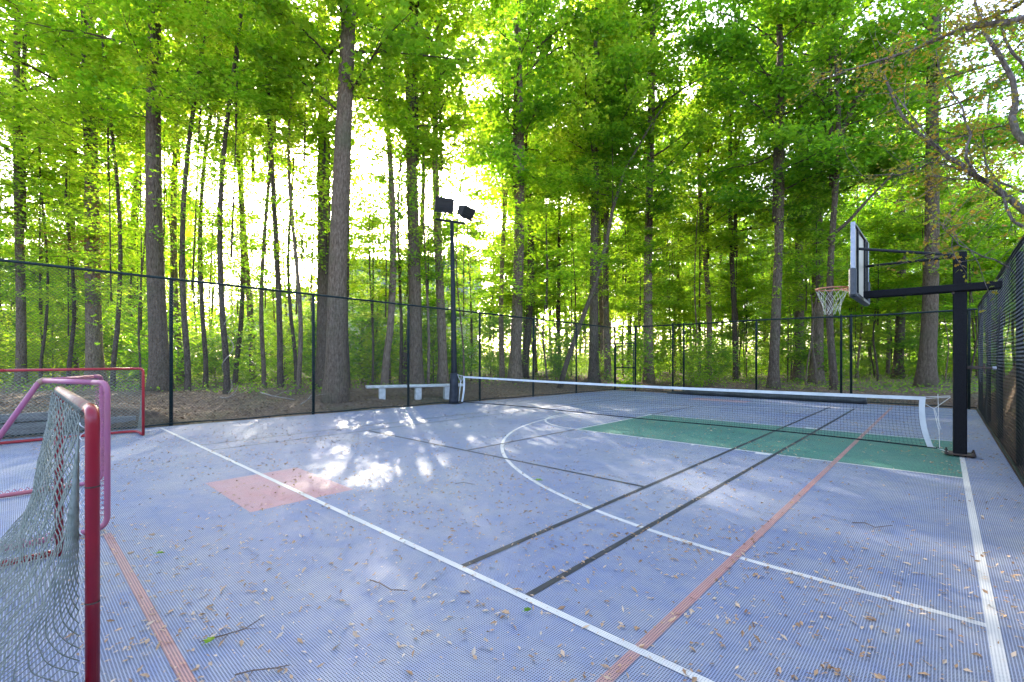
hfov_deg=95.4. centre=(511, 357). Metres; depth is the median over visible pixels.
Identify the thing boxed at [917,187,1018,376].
sapling
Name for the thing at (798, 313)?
tree
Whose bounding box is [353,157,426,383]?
tree
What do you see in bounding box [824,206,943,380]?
sapling
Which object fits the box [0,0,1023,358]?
sky
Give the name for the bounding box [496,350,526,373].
shrub
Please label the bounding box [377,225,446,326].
tree
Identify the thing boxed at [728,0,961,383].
tree
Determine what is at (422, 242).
tree
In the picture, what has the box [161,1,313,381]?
tree
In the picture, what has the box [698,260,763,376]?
sapling
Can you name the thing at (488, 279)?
tree
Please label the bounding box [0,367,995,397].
ground cover
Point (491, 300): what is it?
sapling
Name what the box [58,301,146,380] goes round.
shrub
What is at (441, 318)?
tree
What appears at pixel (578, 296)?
sapling
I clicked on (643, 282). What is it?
tree
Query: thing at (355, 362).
shrub
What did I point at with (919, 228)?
sapling
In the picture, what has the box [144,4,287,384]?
tree
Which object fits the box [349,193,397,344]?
tree
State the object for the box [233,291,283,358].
sapling
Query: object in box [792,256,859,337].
sapling
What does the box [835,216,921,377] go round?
sapling
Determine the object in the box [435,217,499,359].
sapling
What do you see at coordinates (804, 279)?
tree
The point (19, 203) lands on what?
tree
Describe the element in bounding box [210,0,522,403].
tree
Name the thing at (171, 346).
chain link fence
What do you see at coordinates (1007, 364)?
shrub
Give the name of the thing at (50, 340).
shrub
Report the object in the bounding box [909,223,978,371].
tree
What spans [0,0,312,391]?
tree
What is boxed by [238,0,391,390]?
tree
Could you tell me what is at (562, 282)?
sapling
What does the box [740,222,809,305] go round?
sapling
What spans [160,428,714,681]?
white half court line
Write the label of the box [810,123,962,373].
tree
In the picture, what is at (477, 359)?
shrub
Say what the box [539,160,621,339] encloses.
tree
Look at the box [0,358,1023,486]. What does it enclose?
ground
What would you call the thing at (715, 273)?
sapling
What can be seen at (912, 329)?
tree
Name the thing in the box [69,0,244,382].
tree
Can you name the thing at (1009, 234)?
sapling
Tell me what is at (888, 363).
tree
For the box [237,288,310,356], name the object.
house
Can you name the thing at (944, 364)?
shrub
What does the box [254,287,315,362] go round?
sapling
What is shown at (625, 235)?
tree
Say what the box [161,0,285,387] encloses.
tree
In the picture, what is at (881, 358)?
shrub
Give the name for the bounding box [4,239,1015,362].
woods
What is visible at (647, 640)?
orange court lines
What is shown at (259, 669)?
twig
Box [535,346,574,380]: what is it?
shrub
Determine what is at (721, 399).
painted square
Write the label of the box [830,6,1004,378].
tree
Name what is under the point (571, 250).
tree
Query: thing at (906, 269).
tree
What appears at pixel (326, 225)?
tree
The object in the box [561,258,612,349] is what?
sapling
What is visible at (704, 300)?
sapling
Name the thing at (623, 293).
sapling
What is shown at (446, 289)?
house
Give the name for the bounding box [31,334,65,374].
shrub
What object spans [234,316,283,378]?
shrub
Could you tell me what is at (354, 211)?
tree
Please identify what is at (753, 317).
sapling
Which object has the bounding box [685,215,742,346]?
tree
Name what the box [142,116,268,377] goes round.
tree
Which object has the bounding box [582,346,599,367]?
shrub
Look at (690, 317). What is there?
sapling
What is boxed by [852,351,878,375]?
shrub
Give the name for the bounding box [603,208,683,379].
sapling
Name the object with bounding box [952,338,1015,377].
shrub
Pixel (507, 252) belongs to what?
tree
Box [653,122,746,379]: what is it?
tree
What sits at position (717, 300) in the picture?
sapling
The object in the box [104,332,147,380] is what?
shrub
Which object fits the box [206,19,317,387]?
tree
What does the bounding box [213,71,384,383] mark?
tree
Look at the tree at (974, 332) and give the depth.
28.69 m
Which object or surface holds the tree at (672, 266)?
on the ground at (237, 407)
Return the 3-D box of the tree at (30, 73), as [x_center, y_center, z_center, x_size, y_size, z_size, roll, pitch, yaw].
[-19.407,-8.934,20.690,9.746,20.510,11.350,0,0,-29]
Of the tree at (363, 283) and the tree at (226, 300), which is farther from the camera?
the tree at (226, 300)
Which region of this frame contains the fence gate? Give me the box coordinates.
[614,345,634,388]
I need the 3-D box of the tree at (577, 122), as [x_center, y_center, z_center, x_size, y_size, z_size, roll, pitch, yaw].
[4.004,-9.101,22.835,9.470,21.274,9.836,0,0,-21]
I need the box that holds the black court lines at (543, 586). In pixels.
[203,395,852,596]
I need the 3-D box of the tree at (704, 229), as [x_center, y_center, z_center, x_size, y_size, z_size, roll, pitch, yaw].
[11.362,-8.177,27.118,9.572,19.385,7.861,0,0,21]
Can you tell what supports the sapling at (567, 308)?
on the ground at (237, 407)
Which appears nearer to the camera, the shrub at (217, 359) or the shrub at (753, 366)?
the shrub at (217, 359)
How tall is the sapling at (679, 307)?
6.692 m
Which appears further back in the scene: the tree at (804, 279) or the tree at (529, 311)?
the tree at (804, 279)
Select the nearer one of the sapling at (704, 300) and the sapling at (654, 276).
the sapling at (654, 276)
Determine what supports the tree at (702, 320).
on the ground at (237, 407)
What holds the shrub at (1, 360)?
on the ground at (237, 407)
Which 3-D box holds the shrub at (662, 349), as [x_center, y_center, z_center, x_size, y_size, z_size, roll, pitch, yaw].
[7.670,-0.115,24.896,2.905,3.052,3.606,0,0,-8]
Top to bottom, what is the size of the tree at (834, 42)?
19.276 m
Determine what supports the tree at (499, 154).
on the ground at (237, 407)
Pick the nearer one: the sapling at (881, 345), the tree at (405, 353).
the tree at (405, 353)
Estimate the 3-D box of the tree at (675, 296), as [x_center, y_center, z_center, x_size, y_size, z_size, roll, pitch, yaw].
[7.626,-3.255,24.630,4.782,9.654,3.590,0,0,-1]
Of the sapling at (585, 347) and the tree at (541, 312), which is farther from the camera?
the tree at (541, 312)
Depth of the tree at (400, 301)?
17.87 m
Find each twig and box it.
[214,619,259,641]
[235,664,289,678]
[370,579,407,590]
[852,522,892,527]
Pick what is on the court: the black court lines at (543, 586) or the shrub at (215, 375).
the black court lines at (543, 586)
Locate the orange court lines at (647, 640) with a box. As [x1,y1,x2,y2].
[103,407,892,681]
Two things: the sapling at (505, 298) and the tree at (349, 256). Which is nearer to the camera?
the tree at (349, 256)
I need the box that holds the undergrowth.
[50,353,1011,372]
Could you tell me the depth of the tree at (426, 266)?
17.59 m
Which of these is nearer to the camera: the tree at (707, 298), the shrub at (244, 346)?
the shrub at (244, 346)
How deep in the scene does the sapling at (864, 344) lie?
40.24 m
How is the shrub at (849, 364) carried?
on the ground at (237, 407)
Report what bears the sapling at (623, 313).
on the ground at (237, 407)
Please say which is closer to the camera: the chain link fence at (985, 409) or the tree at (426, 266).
the chain link fence at (985, 409)
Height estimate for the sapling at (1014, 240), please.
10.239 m
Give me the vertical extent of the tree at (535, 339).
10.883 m
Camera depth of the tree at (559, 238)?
27.75 m
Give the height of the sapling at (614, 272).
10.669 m
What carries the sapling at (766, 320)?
on the ground at (237, 407)
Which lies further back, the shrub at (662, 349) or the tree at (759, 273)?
the tree at (759, 273)
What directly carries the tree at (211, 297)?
on the ground at (237, 407)
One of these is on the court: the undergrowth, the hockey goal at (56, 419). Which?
the hockey goal at (56, 419)
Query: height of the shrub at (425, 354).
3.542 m
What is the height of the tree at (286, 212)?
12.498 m
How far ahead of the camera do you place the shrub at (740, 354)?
37.67 m
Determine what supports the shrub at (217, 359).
on the ground at (237, 407)
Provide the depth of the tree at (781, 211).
19.27 m
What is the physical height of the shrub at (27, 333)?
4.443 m
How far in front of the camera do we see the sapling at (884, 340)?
35.55 m
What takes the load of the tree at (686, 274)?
on the ground at (237, 407)
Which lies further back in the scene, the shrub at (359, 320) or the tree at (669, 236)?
the tree at (669, 236)
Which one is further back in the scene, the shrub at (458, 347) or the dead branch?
the shrub at (458, 347)
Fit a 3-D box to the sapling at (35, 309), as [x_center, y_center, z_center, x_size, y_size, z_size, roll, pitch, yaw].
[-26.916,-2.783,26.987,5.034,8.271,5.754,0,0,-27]
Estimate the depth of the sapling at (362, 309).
30.14 m
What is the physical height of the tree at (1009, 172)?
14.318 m
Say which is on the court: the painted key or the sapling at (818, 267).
the painted key
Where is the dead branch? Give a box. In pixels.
[260,390,294,399]
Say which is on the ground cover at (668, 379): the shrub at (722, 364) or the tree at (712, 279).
the shrub at (722, 364)
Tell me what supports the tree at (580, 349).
on the ground at (237, 407)
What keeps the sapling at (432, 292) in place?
on the ground at (237, 407)
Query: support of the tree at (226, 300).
on the ground at (237, 407)
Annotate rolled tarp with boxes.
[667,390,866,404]
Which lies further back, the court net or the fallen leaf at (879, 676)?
the court net
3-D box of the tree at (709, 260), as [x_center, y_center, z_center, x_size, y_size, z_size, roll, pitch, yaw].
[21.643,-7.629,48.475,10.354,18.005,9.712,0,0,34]
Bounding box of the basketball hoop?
[815,222,1002,456]
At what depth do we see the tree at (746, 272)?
63.22 m
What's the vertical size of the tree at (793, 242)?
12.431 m
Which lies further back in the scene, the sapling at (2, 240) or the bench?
the sapling at (2, 240)
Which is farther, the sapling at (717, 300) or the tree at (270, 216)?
the sapling at (717, 300)
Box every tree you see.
[0,0,190,384]
[0,0,193,375]
[0,0,202,386]
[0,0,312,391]
[0,1,177,390]
[0,31,105,378]
[0,68,41,271]
[0,131,51,321]
[0,141,136,385]
[6,6,202,378]
[7,194,57,322]
[42,24,236,336]
[47,71,234,389]
[58,147,144,289]
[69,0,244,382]
[70,147,189,380]
[101,192,188,302]
[103,0,273,391]
[123,0,312,393]
[129,180,209,312]
[130,207,210,319]
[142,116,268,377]
[143,162,262,361]
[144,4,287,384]
[144,200,217,343]
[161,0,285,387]
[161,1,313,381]
[165,209,216,347]
[166,198,217,348]
[166,206,246,341]
[166,255,203,333]
[177,265,235,334]
[190,0,423,388]
[190,216,285,339]
[203,213,262,334]
[205,268,253,335]
[206,0,334,387]
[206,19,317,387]
[209,204,259,318]
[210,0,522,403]
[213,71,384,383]
[215,143,312,374]
[223,202,291,370]
[228,0,423,294]
[234,223,282,316]
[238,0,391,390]
[238,191,313,363]
[253,215,316,363]
[274,161,352,364]
[283,141,378,248]
[285,82,418,387]
[291,156,384,308]
[309,0,471,384]
[329,0,540,389]
[349,110,428,383]
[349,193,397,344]
[351,64,454,384]
[352,0,464,383]
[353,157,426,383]
[358,161,404,255]
[376,101,477,387]
[377,143,473,299]
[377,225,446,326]
[389,0,529,383]
[391,99,521,375]
[425,148,512,379]
[429,0,629,383]
[432,221,469,333]
[442,213,473,260]
[443,1,616,378]
[443,51,556,377]
[443,109,580,306]
[464,225,510,374]
[472,95,589,374]
[483,196,542,314]
[488,204,550,345]
[506,0,692,382]
[507,234,564,359]
[509,54,628,374]
[509,214,572,357]
[510,1,707,376]
[526,155,589,369]
[535,0,714,380]
[535,244,568,356]
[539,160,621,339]
[540,191,610,375]
[555,148,656,366]
[557,85,669,388]
[563,0,786,383]
[566,229,612,355]
[574,218,638,321]
[578,105,678,366]
[588,232,621,348]
[589,184,656,376]
[612,198,699,339]
[614,198,695,362]
[633,97,747,372]
[633,183,710,374]
[635,57,802,374]
[636,199,709,375]
[639,19,833,380]
[641,211,701,356]
[652,236,697,355]
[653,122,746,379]
[658,0,952,388]
[665,115,770,367]
[670,243,719,356]
[677,262,717,353]
[679,217,754,343]
[680,151,783,348]
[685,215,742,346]
[709,193,803,367]
[715,221,770,373]
[716,225,772,362]
[717,0,923,380]
[724,0,949,389]
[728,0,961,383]
[743,176,851,379]
[754,191,839,284]
[758,254,792,368]
[765,216,839,349]
[783,0,1023,314]
[805,125,921,379]
[810,0,1023,386]
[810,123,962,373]
[824,64,985,374]
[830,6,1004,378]
[842,240,894,374]
[879,189,923,321]
[884,200,949,336]
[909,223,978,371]
[917,97,1023,377]
[941,203,1021,377]
[948,166,1023,277]
[967,167,1023,361]
[978,163,1023,365]
[982,193,1023,320]
[986,155,1023,289]
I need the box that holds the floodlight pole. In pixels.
[435,196,475,403]
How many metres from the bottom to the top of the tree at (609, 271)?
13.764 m
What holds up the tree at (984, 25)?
on the ground at (237, 407)
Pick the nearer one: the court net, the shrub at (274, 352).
the court net
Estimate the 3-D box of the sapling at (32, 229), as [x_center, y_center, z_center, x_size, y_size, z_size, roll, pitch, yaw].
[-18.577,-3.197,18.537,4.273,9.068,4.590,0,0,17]
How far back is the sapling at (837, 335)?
31.76 m
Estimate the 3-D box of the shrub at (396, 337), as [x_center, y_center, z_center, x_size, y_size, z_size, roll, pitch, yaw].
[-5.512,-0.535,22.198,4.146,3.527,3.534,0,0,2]
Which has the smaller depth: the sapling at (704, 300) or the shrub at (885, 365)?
the shrub at (885, 365)
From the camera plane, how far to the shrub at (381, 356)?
28.04 m
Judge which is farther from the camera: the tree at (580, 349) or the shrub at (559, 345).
the tree at (580, 349)
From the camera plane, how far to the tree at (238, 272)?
31.43 m
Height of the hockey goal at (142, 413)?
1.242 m
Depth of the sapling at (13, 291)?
24.10 m
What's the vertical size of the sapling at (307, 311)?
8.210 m
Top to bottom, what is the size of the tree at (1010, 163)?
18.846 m
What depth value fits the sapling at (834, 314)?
33.91 m
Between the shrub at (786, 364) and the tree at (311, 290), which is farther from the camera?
the shrub at (786, 364)
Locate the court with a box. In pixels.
[0,390,1023,681]
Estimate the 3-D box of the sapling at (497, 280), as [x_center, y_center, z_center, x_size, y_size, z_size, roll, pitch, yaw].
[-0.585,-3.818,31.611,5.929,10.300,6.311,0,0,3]
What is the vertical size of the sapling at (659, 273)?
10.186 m
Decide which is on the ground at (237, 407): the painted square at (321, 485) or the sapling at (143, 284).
the sapling at (143, 284)
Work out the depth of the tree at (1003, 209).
47.17 m
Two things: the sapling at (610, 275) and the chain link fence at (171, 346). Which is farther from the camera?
the sapling at (610, 275)
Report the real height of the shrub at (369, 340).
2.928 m
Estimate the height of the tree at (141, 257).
10.419 m
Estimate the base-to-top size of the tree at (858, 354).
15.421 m
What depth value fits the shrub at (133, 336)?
17.18 m
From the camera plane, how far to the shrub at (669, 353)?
38.64 m
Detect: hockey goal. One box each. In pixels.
[0,367,144,444]
[0,374,110,550]
[0,386,99,681]
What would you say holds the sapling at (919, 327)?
on the ground at (237, 407)
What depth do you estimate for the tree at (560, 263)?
29.79 m
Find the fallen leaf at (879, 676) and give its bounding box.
[872,673,885,679]
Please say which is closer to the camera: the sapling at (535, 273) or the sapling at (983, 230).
the sapling at (983, 230)
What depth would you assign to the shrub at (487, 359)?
30.29 m
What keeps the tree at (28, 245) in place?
on the ground at (237, 407)
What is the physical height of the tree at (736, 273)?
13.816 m
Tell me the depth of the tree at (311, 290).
21.41 m
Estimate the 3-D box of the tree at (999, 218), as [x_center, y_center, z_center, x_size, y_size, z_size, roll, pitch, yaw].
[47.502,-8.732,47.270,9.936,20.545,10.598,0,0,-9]
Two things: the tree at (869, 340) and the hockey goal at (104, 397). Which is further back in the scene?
the tree at (869, 340)
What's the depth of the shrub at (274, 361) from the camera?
17.81 m
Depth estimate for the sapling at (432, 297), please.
22.45 m
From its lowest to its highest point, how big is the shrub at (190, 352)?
3.154 m
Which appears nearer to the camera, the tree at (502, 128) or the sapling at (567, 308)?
the tree at (502, 128)
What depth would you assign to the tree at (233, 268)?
32.47 m
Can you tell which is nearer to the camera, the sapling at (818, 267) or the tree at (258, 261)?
the sapling at (818, 267)
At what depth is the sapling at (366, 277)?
24.72 m
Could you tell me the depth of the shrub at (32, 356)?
22.84 m
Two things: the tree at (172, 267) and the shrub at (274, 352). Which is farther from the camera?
the shrub at (274, 352)
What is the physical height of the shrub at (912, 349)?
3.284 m
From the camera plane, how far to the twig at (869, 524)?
3.90 m
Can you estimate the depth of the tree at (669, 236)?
31.26 m
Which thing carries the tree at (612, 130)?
on the ground at (237, 407)
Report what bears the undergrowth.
on the ground at (237, 407)
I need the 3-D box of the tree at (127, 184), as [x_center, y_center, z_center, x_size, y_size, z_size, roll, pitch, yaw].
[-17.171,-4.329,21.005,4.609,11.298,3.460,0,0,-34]
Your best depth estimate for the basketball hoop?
6.73 m
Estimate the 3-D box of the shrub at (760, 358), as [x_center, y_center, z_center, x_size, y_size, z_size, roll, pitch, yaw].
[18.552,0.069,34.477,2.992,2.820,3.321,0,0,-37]
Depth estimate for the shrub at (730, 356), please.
33.23 m
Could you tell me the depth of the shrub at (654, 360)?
24.30 m
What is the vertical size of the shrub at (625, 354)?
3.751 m
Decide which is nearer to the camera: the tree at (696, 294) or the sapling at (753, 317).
the sapling at (753, 317)
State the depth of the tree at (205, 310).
53.02 m
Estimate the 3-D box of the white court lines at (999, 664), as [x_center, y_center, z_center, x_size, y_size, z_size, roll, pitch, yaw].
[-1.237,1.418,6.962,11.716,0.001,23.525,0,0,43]
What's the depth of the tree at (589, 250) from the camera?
41.83 m
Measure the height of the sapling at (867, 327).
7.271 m
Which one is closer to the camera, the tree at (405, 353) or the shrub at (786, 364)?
the tree at (405, 353)
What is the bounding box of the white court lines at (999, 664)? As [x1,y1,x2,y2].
[500,391,1010,681]
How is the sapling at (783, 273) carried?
on the ground at (237, 407)
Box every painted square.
[206,468,351,511]
[691,398,749,402]
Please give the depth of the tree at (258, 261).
49.88 m
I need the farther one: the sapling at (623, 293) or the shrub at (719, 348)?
the sapling at (623, 293)
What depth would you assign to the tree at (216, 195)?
44.46 m
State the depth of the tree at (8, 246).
23.47 m
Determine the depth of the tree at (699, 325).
34.25 m
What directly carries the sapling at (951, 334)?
on the ground at (237, 407)
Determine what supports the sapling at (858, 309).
on the ground at (237, 407)
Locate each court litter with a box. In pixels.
[29,389,1023,681]
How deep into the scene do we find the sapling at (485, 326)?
43.12 m
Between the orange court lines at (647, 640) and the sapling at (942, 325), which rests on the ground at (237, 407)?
the sapling at (942, 325)
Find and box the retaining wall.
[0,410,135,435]
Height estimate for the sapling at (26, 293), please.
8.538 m
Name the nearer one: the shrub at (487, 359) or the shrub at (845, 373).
the shrub at (845, 373)
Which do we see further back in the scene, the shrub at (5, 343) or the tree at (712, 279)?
the tree at (712, 279)
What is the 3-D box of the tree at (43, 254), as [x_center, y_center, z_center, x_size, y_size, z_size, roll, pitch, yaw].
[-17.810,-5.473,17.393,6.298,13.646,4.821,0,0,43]
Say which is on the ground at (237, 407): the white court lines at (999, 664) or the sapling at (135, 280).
the sapling at (135, 280)
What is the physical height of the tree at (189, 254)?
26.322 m
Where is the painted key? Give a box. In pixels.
[580,415,962,477]
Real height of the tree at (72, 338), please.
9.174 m
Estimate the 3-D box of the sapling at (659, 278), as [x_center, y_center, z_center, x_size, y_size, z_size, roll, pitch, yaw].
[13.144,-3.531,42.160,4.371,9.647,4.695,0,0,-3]
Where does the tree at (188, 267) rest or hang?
on the ground at (237, 407)
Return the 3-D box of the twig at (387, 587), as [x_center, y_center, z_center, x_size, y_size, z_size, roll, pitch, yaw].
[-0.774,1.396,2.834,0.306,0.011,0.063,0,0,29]
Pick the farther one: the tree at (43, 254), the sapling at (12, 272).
the sapling at (12, 272)
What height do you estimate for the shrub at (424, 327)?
4.213 m
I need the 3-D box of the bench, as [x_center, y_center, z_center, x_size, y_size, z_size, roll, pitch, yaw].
[-3.188,1.154,15.473,3.192,0.528,0.360,0,0,-21]
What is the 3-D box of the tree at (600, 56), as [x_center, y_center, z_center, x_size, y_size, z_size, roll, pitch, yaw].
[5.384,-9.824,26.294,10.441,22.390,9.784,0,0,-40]
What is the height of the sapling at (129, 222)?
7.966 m
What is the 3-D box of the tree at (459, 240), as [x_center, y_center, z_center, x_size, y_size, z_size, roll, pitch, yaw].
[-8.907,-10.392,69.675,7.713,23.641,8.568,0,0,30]
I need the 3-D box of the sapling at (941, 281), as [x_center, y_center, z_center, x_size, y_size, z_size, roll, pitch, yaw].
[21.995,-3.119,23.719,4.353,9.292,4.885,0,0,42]
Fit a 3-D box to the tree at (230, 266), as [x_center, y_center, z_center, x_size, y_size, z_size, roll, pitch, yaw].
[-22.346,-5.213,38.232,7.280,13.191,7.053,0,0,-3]
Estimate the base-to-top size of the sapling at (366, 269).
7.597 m
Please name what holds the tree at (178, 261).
on the ground at (237, 407)
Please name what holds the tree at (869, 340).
on the ground at (237, 407)
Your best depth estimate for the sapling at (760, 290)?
28.61 m
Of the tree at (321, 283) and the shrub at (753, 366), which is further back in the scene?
the shrub at (753, 366)
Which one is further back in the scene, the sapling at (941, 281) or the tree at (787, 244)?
the tree at (787, 244)
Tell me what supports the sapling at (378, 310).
on the ground at (237, 407)
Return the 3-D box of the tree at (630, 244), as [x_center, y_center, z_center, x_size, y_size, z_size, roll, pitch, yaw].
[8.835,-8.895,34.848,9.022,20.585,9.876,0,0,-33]
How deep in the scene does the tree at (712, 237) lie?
25.77 m
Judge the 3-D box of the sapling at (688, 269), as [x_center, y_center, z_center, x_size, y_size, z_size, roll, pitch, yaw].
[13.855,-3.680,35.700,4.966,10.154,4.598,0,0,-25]
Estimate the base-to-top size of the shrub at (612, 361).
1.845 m
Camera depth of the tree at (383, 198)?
68.97 m
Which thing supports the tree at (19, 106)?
on the ground at (237, 407)
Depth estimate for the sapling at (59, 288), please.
26.68 m
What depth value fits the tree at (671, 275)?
53.35 m
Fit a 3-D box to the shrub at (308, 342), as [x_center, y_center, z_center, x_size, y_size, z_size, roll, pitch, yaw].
[-9.022,-0.625,21.938,3.915,4.449,3.517,0,0,-34]
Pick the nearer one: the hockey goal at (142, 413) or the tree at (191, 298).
the hockey goal at (142, 413)
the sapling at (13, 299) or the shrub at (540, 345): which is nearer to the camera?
the sapling at (13, 299)
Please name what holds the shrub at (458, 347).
on the ground at (237, 407)
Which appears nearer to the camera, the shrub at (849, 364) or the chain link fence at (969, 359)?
the chain link fence at (969, 359)
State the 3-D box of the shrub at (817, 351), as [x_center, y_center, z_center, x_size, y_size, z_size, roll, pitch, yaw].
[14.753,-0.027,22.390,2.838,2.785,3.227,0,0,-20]
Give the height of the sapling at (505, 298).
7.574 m
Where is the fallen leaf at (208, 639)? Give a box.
[203,636,214,644]
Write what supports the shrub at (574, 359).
on the ground at (237, 407)
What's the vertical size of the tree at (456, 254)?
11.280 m
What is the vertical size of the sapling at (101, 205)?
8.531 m
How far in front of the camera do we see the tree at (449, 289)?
31.49 m
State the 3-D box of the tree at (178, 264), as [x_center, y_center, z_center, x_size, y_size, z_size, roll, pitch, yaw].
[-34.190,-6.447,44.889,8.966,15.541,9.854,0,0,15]
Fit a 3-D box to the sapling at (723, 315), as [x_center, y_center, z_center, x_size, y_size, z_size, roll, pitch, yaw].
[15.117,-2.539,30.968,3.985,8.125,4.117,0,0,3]
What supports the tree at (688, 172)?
on the ground at (237, 407)
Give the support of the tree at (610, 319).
on the ground at (237, 407)
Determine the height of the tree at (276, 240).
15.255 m
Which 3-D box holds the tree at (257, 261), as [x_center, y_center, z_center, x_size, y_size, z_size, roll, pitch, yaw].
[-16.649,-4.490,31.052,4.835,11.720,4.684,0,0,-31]
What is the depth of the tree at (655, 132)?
23.27 m
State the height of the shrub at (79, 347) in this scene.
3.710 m
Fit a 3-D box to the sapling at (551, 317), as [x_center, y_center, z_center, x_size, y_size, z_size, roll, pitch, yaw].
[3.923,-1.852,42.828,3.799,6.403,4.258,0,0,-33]
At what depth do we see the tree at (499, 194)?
29.80 m
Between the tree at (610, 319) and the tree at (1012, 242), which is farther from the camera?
the tree at (610, 319)
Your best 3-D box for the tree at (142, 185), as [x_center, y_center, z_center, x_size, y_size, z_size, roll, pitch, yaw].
[-19.204,-8.591,23.897,8.117,19.886,8.364,0,0,-6]
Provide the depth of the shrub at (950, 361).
34.61 m
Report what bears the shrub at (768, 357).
on the ground at (237, 407)
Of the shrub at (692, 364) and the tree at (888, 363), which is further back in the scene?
the tree at (888, 363)
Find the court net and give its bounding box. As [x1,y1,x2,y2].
[457,374,950,451]
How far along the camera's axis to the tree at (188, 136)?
14.59 m
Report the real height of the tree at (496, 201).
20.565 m
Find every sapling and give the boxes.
[0,161,109,375]
[0,176,45,298]
[0,217,105,335]
[0,240,63,352]
[1,226,49,321]
[3,242,77,372]
[3,243,55,330]
[22,160,168,315]
[27,209,127,308]
[27,215,168,348]
[29,228,117,329]
[67,230,192,337]
[105,241,192,336]
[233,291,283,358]
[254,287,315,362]
[294,235,367,318]
[304,232,403,352]
[307,214,423,340]
[348,284,380,350]
[351,283,405,347]
[374,245,473,342]
[384,219,500,329]
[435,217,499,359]
[466,248,553,342]
[468,242,523,345]
[468,290,503,348]
[471,227,535,370]
[480,138,629,383]
[492,228,557,303]
[498,213,565,375]
[526,226,587,353]
[539,305,568,351]
[547,262,588,348]
[561,213,613,365]
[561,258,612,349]
[574,293,620,352]
[582,244,625,318]
[586,247,643,363]
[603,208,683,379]
[609,250,643,320]
[609,252,679,348]
[626,253,666,330]
[637,238,703,371]
[639,270,687,341]
[653,280,705,376]
[667,274,730,362]
[670,256,723,371]
[677,270,729,362]
[697,269,730,325]
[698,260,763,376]
[703,245,805,377]
[704,266,731,350]
[712,259,769,374]
[722,274,783,349]
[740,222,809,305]
[745,275,810,349]
[747,276,836,379]
[751,191,849,384]
[763,225,834,316]
[764,168,884,386]
[781,256,856,348]
[789,250,905,377]
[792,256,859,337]
[804,265,880,351]
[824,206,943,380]
[824,258,894,378]
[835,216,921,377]
[836,316,886,369]
[848,248,972,359]
[852,172,1002,314]
[862,271,917,368]
[886,297,948,341]
[889,205,1002,381]
[904,269,975,366]
[914,246,1012,346]
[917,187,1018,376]
[939,220,1020,334]
[962,212,1023,378]
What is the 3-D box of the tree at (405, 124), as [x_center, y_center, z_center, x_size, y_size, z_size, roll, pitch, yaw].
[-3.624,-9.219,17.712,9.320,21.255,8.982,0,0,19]
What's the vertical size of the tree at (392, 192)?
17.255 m
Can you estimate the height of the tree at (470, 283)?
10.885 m
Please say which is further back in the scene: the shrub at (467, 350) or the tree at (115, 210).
the tree at (115, 210)
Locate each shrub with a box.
[0,297,122,379]
[0,298,62,378]
[0,302,65,381]
[0,326,38,380]
[5,340,51,378]
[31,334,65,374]
[48,312,110,375]
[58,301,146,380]
[84,284,232,386]
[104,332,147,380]
[104,336,134,380]
[129,317,217,381]
[173,333,233,379]
[181,303,275,383]
[190,328,256,381]
[232,312,316,385]
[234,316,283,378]
[248,325,297,374]
[252,321,311,379]
[276,302,356,378]
[315,293,403,382]
[348,322,403,382]
[349,342,361,379]
[361,312,436,375]
[366,324,403,373]
[384,318,447,374]
[389,302,475,383]
[431,332,470,374]
[435,331,488,380]
[457,325,497,376]
[474,343,509,376]
[481,347,497,373]
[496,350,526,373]
[522,344,539,370]
[530,333,554,371]
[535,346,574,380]
[537,329,584,378]
[562,345,583,371]
[573,351,588,374]
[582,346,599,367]
[597,316,663,389]
[599,351,622,375]
[623,340,671,379]
[627,327,679,378]
[657,348,682,369]
[663,336,718,386]
[675,327,750,384]
[701,349,732,377]
[713,340,742,373]
[717,345,754,370]
[738,354,759,378]
[740,341,768,375]
[754,334,804,375]
[779,348,793,374]
[780,330,858,380]
[825,344,867,380]
[839,355,862,374]
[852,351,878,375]
[856,350,891,374]
[878,355,892,372]
[889,329,952,378]
[937,349,952,374]
[945,351,952,372]
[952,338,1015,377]
[995,356,1012,372]
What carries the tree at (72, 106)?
on the ground at (237, 407)
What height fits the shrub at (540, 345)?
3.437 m
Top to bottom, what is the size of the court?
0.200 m
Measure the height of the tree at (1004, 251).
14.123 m
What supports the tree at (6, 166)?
on the ground at (237, 407)
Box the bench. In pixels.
[365,383,462,399]
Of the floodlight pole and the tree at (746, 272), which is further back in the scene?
the tree at (746, 272)
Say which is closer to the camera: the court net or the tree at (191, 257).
the court net
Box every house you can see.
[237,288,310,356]
[348,250,481,365]
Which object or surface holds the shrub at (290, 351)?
on the ground at (237, 407)
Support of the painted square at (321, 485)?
on the court
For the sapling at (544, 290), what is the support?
on the ground at (237, 407)
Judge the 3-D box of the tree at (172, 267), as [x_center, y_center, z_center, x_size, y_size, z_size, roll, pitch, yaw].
[-13.516,-5.669,17.899,5.447,14.098,5.277,0,0,-6]
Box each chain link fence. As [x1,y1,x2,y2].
[0,259,613,437]
[614,308,976,408]
[976,234,1023,483]
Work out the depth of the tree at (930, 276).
19.26 m
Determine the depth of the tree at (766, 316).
34.47 m
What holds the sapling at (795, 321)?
on the ground at (237, 407)

